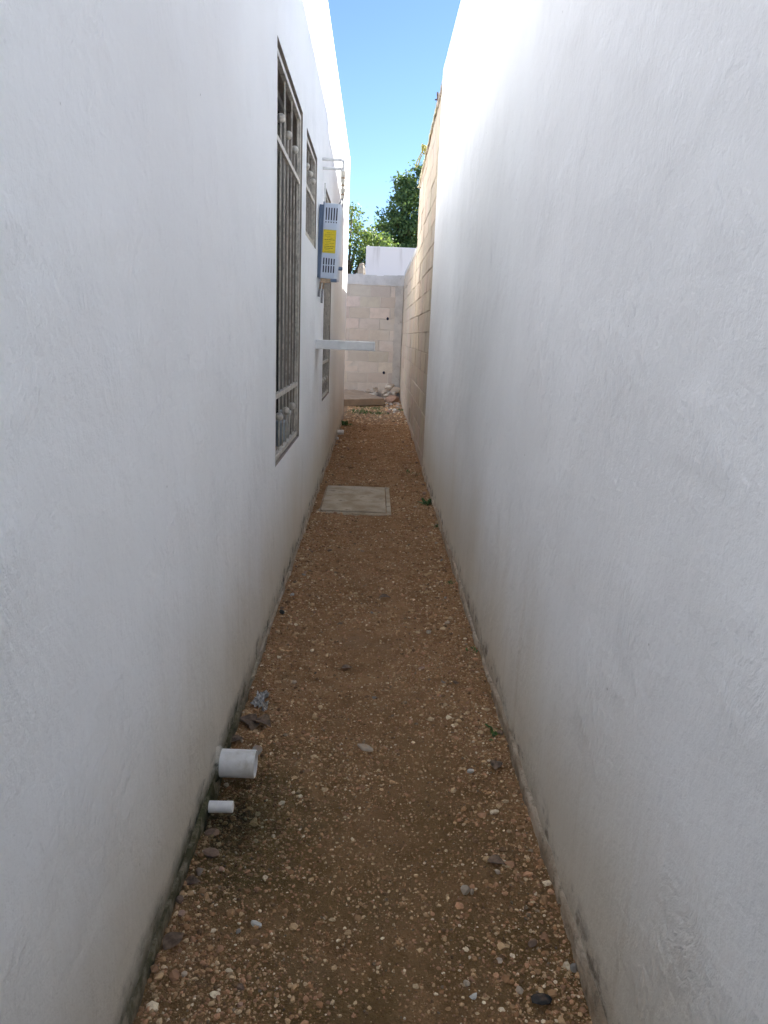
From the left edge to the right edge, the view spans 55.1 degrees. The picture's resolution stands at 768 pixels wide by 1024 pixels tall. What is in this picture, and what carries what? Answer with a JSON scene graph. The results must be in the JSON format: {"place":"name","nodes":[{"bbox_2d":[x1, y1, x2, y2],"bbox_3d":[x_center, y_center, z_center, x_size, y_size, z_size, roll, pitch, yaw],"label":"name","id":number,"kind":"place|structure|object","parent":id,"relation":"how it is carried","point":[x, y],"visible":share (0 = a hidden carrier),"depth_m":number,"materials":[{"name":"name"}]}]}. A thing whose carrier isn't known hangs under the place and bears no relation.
{"place":"outdoors","nodes":[
{"label":"outdoors","id":0,"kind":"place"},
{"bbox_2d":[133,400,591,1023],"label":"path","id":1,"kind":"structure","parent":0,"point":[387,944],"depth_m":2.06,"materials":[{"name":"brown gravel"}]},
{"bbox_2d":[163,932,183,949],"bbox_3d":[-0.481,0.975,1.678,0.044,0.012,0.052,2,13,-1],"label":"stone","id":2,"kind":"object","parent":1,"relation":"on","point":[171,939],"visible":1,"depth_m":1.68,"materials":[{"name":"brown stone"}]},
{"bbox_2d":[176,895,183,903],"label":"stone","id":3,"kind":"object","parent":1,"relation":"on","point":[179,899],"visible":1,"depth_m":1.79,"materials":[{"name":"grey stone"}]},
{"bbox_2d":[178,910,185,916],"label":"stone","id":4,"kind":"object","parent":1,"relation":"on","point":[181,913],"visible":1,"depth_m":1.75,"materials":[{"name":"beige stone"}]},
{"bbox_2d":[181,971,187,976],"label":"stone","id":5,"kind":"object","parent":1,"relation":"on","point":[184,973],"visible":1,"depth_m":1.59,"materials":[{"name":"beige stone"}]},
{"bbox_2d":[185,875,200,884],"bbox_3d":[-0.488,0.936,1.865,0.033,0.011,0.037,11,16,31],"label":"dead leaf","id":6,"kind":"object","parent":1,"relation":"on","point":[190,879],"visible":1,"depth_m":1.87,"materials":[{"name":"brown plant"}]},
{"bbox_2d":[196,867,202,875],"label":"stone","id":7,"kind":"object","parent":1,"relation":"on","point":[199,871],"visible":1,"depth_m":1.90,"materials":[{"name":"grey stone"}]},
{"bbox_2d":[203,847,218,857],"bbox_3d":[-0.463,0.915,1.974,0.045,0.021,0.033,7,20,-2],"label":"stone","id":8,"kind":"object","parent":1,"relation":"on","point":[209,852],"visible":1,"depth_m":1.97,"materials":[{"name":"stone"}]},
{"bbox_2d":[204,828,218,835],"bbox_3d":[-0.482,0.898,2.059,0.041,0.020,0.025,-1,14,-12],"label":"stone","id":9,"kind":"object","parent":1,"relation":"on","point":[212,831],"visible":1,"depth_m":2.06,"materials":[{"name":"brown stone"}]},
{"bbox_2d":[231,734,243,741],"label":"dead leaf","id":10,"kind":"object","parent":1,"relation":"on","point":[235,737],"visible":0.77,"depth_m":2.49,"materials":[{"name":"brown plant"}]},
{"bbox_2d":[237,983,244,990],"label":"stone","id":11,"kind":"object","parent":1,"relation":"on","point":[240,986],"visible":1,"depth_m":1.57,"materials":[{"name":"stone"}]},
{"bbox_2d":[240,714,256,723],"bbox_3d":[-0.480,0.735,2.612,0.062,0.021,0.071,2,13,-1],"label":"dead leaf","id":12,"kind":"object","parent":1,"relation":"on","point":[247,719],"visible":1,"depth_m":2.61,"materials":[{"name":"brown plant"}]},
{"bbox_2d":[248,721,259,730],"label":"dead leaf","id":13,"kind":"object","parent":1,"relation":"on","point":[252,725],"visible":1,"depth_m":2.57,"materials":[{"name":"brown plant"}]},
{"bbox_2d":[251,920,261,927],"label":"stone","id":14,"kind":"object","parent":1,"relation":"on","point":[255,922],"visible":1,"depth_m":1.75,"materials":[{"name":"white stone"}]},
{"bbox_2d":[252,745,261,754],"bbox_3d":[-0.421,0.793,2.451,0.033,0.015,0.037,7,14,19],"label":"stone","id":15,"kind":"object","parent":1,"relation":"on","point":[258,748],"visible":0.84,"depth_m":2.45,"materials":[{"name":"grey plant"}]},
{"bbox_2d":[250,689,269,711],"bbox_3d":[-0.466,0.706,2.761,0.073,0.050,0.120,2,13,-1],"label":"rock","id":16,"kind":"object","parent":1,"relation":"on","point":[258,700],"visible":1,"depth_m":2.77,"materials":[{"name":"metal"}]},
{"bbox_2d":[255,714,270,726],"bbox_3d":[-0.430,0.739,2.608,0.068,0.024,0.058,2,13,-1],"label":"dead leaf","id":17,"kind":"object","parent":1,"relation":"on","point":[264,718],"visible":0.93,"depth_m":2.61,"materials":[{"name":"brown plant"}]},
{"bbox_2d":[341,421,351,425],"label":"weed","id":18,"kind":"object","parent":1,"relation":"on","point":[345,423],"visible":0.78,"depth_m":10.37,"materials":[{"name":"green plant"}]},
{"bbox_2d":[342,664,352,667],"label":"dead leaf","id":19,"kind":"object","parent":1,"relation":"on","point":[346,666],"visible":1,"depth_m":3.11,"materials":[{"name":"brown plant"}]},
{"bbox_2d":[316,485,390,515],"bbox_3d":[-0.242,-0.087,6.095,0.585,0.078,0.980,2,13,-1],"label":"inspection cover","id":20,"kind":"object","parent":1,"relation":"on","point":[356,500],"visible":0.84,"depth_m":5.98,"materials":[{"name":"concrete"}]},
{"bbox_2d":[348,408,372,414],"bbox_3d":[-0.419,-1.658,12.095,0.468,0.060,0.814,5,14,11],"label":"weed","id":21,"kind":"object","parent":1,"relation":"on","point":[353,410],"visible":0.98,"depth_m":12.10,"materials":[{"name":"green plant"}]},
{"bbox_2d":[344,390,383,405],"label":"concrete slab","id":22,"kind":"structure","parent":1,"relation":"on","point":[356,398],"depth_m":13.18,"materials":[{"name":"beige concrete"}]},
{"bbox_2d":[357,743,372,751],"bbox_3d":[-0.064,0.804,2.509,0.060,0.014,0.043,11,12,8],"label":"stone","id":23,"kind":"object","parent":1,"relation":"on","point":[364,747],"visible":1,"depth_m":2.50,"materials":[{"name":"beige stone"}]},
{"bbox_2d":[367,411,388,414],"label":"weed","id":24,"kind":"object","parent":1,"relation":"on","point":[378,412],"visible":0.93,"depth_m":12.12,"materials":[{"name":"green plant"}]},
{"bbox_2d":[385,395,398,402],"bbox_3d":[0.151,-2.157,14.015,0.237,0.148,0.237,9,15,26],"label":"rubble lump","id":25,"kind":"object","parent":1,"relation":"on","point":[392,398],"visible":0.93,"depth_m":13.94,"materials":[{"name":"stone"}]},
{"bbox_2d":[391,387,399,393],"bbox_3d":[0.244,-2.379,14.351,0.175,0.137,0.202,9,19,37],"label":"rubble lump","id":26,"kind":"object","parent":1,"relation":"on","point":[397,389],"visible":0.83,"depth_m":14.30,"materials":[{"name":"stone"}]},
{"bbox_2d":[416,498,431,505],"bbox_3d":[0.381,-0.093,5.992,0.203,0.053,0.153,-5,15,-29],"label":"weed","id":27,"kind":"object","parent":1,"relation":"on","point":[428,502],"visible":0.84,"depth_m":5.97,"materials":[{"name":"green plant"}]},
{"bbox_2d":[461,885,469,894],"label":"stone","id":28,"kind":"object","parent":1,"relation":"on","point":[465,889],"visible":1,"depth_m":1.88,"materials":[{"name":"white stone"}]},
{"bbox_2d":[463,980,469,985],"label":"stone","id":29,"kind":"object","parent":1,"relation":"on","point":[466,982],"visible":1,"depth_m":1.62,"materials":[{"name":"beige stone"}]},
{"bbox_2d":[469,993,476,999],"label":"stone","id":30,"kind":"object","parent":1,"relation":"on","point":[473,996],"visible":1,"depth_m":1.59,"materials":[{"name":"white stone"}]},
{"bbox_2d":[485,724,505,740],"bbox_3d":[0.405,0.783,2.625,0.078,0.016,0.110,2,13,-1],"label":"weed","id":31,"kind":"object","parent":1,"relation":"on","point":[492,731],"visible":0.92,"depth_m":2.62,"materials":[{"name":"green plant"}]},
{"bbox_2d":[490,760,501,769],"bbox_3d":[0.368,0.824,2.405,0.045,0.014,0.040,-7,17,-35],"label":"stone","id":32,"kind":"object","parent":1,"relation":"on","point":[495,764],"visible":1,"depth_m":2.40,"materials":[{"name":"brown stone"}]},
{"bbox_2d":[487,854,505,864],"bbox_3d":[0.301,0.937,1.978,0.041,0.010,0.037,-3,15,-23],"label":"dead leaf","id":33,"kind":"object","parent":1,"relation":"on","point":[495,859],"visible":1,"depth_m":1.98,"materials":[{"name":"brown plant"}]},
{"bbox_2d":[496,957,502,963],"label":"stone","id":34,"kind":"object","parent":1,"relation":"on","point":[499,959],"visible":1,"depth_m":1.68,"materials":[{"name":"beige stone"}]},
{"bbox_2d":[516,985,522,994],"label":"stone","id":35,"kind":"object","parent":1,"relation":"on","point":[519,989],"visible":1,"depth_m":1.61,"materials":[{"name":"beige stone"}]},
{"bbox_2d":[528,938,536,947],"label":"stone","id":36,"kind":"object","parent":1,"relation":"on","point":[532,942],"visible":1,"depth_m":1.73,"materials":[{"name":"brown stone"}]},
{"bbox_2d":[531,993,551,1004],"bbox_3d":[0.343,1.056,1.595,0.046,0.016,0.031,3,11,-1],"label":"stone","id":37,"kind":"object","parent":1,"relation":"on","point":[541,998],"visible":1,"depth_m":1.59,"materials":[{"name":"black stone"}]},
{"bbox_2d":[570,963,576,972],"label":"stone","id":38,"kind":"object","parent":1,"relation":"on","point":[573,967],"visible":1,"depth_m":1.66,"materials":[{"name":"grey stone"}]},
{"bbox_2d":[328,0,460,269],"label":"sky","id":39,"kind":"structure","parent":0,"point":[391,55],"materials":[{"name":"blue"}]},
{"bbox_3d":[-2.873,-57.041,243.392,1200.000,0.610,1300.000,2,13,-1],"label":"ground","id":40,"kind":"structure","parent":0,"visible":0},
{"bbox_2d":[0,0,349,1023],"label":"house","id":41,"kind":"structure","parent":40,"relation":"on","point":[166,318],"depth_m":1.42,"materials":[{"name":"paint"}]},
{"bbox_2d":[204,798,233,813],"bbox_3d":[-0.506,0.851,2.130,0.140,0.072,0.069,2,13,-1],"label":"drain pipe","id":42,"kind":"object","parent":41,"relation":"attached to","point":[220,806],"visible":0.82,"depth_m":2.11,"materials":[{"name":"plastic"}]},
{"bbox_2d":[215,745,257,781],"bbox_3d":[-0.488,0.777,2.294,0.178,0.128,0.126,2,13,-1],"label":"drain pipe","id":43,"kind":"object","parent":41,"relation":"attached to","point":[236,763],"visible":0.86,"depth_m":2.25,"materials":[{"name":"plastic"}]},
{"bbox_2d":[276,420,284,445],"bbox_3d":[-0.572,-0.434,4.034,0.064,0.140,0.064,2,13,-1],"label":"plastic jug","id":44,"kind":"object","parent":41,"relation":"on","point":[280,432],"visible":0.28,"depth_m":4.01,"materials":[{"name":"grey plastic"}]},
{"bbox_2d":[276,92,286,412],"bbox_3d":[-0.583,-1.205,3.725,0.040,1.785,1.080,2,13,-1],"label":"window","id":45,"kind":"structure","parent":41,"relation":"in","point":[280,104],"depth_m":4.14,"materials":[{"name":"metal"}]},
{"bbox_2d":[280,410,290,438],"bbox_3d":[-0.575,-0.504,4.264,0.077,0.170,0.077,2,13,-1],"label":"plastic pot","id":46,"kind":"object","parent":41,"relation":"on","point":[287,422],"visible":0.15,"depth_m":4.24,"materials":[{"name":"grey plastic"}]},
{"bbox_2d":[324,183,325,202],"bbox_3d":[-0.401,-2.197,5.681,0.137,0.641,0.017,7,14,18],"label":"gas pipe","id":47,"kind":"object","parent":41,"relation":"attached to","point":[325,192],"visible":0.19,"depth_m":5.64,"materials":[{"name":"white plastic"}]},
{"bbox_2d":[317,202,342,302],"bbox_3d":[-0.400,-1.923,5.523,0.192,0.700,0.354,2,13,-1],"label":"water heater","id":48,"kind":"object","parent":41,"relation":"attached to","point":[329,268],"visible":0.99,"depth_m":5.35,"materials":[{"name":"metal"}]},
{"bbox_2d":[322,157,348,207],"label":"water pipes","id":49,"kind":"object","parent":41,"relation":"attached to","point":[342,169],"visible":0.9,"depth_m":5.51,"materials":[{"name":"white plastic"}]},
{"bbox_2d":[337,429,343,434],"bbox_3d":[-0.579,-1.008,9.265,0.148,0.098,0.100,2,13,-1],"label":"drain pipe","id":50,"kind":"object","parent":41,"relation":"attached to","point":[340,432],"visible":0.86,"depth_m":9.24,"materials":[{"name":"plastic"}]},
{"bbox_2d":[315,340,374,350],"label":"shelf slab","id":51,"kind":"structure","parent":41,"relation":"attached to","point":[346,345],"depth_m":5.44,"materials":[{"name":"concrete"}]},
{"bbox_2d":[347,202,400,273],"bbox_3d":[-1.189,-8.316,26.973,2.990,5.947,2.956,-10,18,-41],"label":"leafy tree","id":52,"kind":"object","parent":40,"relation":"on","point":[379,240],"visible":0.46,"depth_m":26.57,"materials":[{"name":"green plant"}]},
{"bbox_2d":[344,273,404,397],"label":"end wall","id":53,"kind":"structure","parent":40,"relation":"on","point":[374,307],"depth_m":14.31,"materials":[{"name":"grey concrete"}]},
{"bbox_2d":[357,263,365,274],"bbox_3d":[-0.429,-4.668,14.127,0.158,0.215,0.158,2,13,-1],"label":"concrete stub","id":54,"kind":"object","parent":53,"relation":"on","point":[361,268],"visible":0.94,"depth_m":14.07,"materials":[{"name":"beige concrete"}]},
{"bbox_2d":[365,246,415,275],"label":"white building","id":55,"kind":"structure","parent":40,"relation":"on","point":[383,261],"depth_m":23.76,"materials":[{"name":"white paint"}]},
{"bbox_2d":[360,159,422,250],"bbox_3d":[1.780,-10.911,32.505,6.050,8.651,4.120,5,14,11],"label":"broad tree","id":56,"kind":"object","parent":40,"relation":"on","point":[402,223],"visible":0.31,"depth_m":31.23,"materials":[{"name":"green plant"}]},
{"bbox_2d":[399,80,442,466],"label":"block wall","id":57,"kind":"structure","parent":40,"relation":"on","point":[416,324],"depth_m":8.58,"materials":[{"name":"concrete"}]},
{"bbox_2d":[415,106,436,187],"bbox_3d":[0.431,-4.044,8.317,0.136,0.277,2.652,2,13,-1],"label":"plant","id":58,"kind":"object","parent":57,"relation":"hanging from","point":[424,147],"visible":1,"depth_m":8.42,"materials":[{"name":"green plant"}]},
{"bbox_2d":[422,0,767,1023],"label":"neighbour house","id":59,"kind":"structure","parent":40,"relation":"on","point":[594,468],"depth_m":1.50,"materials":[{"name":"white paint"}]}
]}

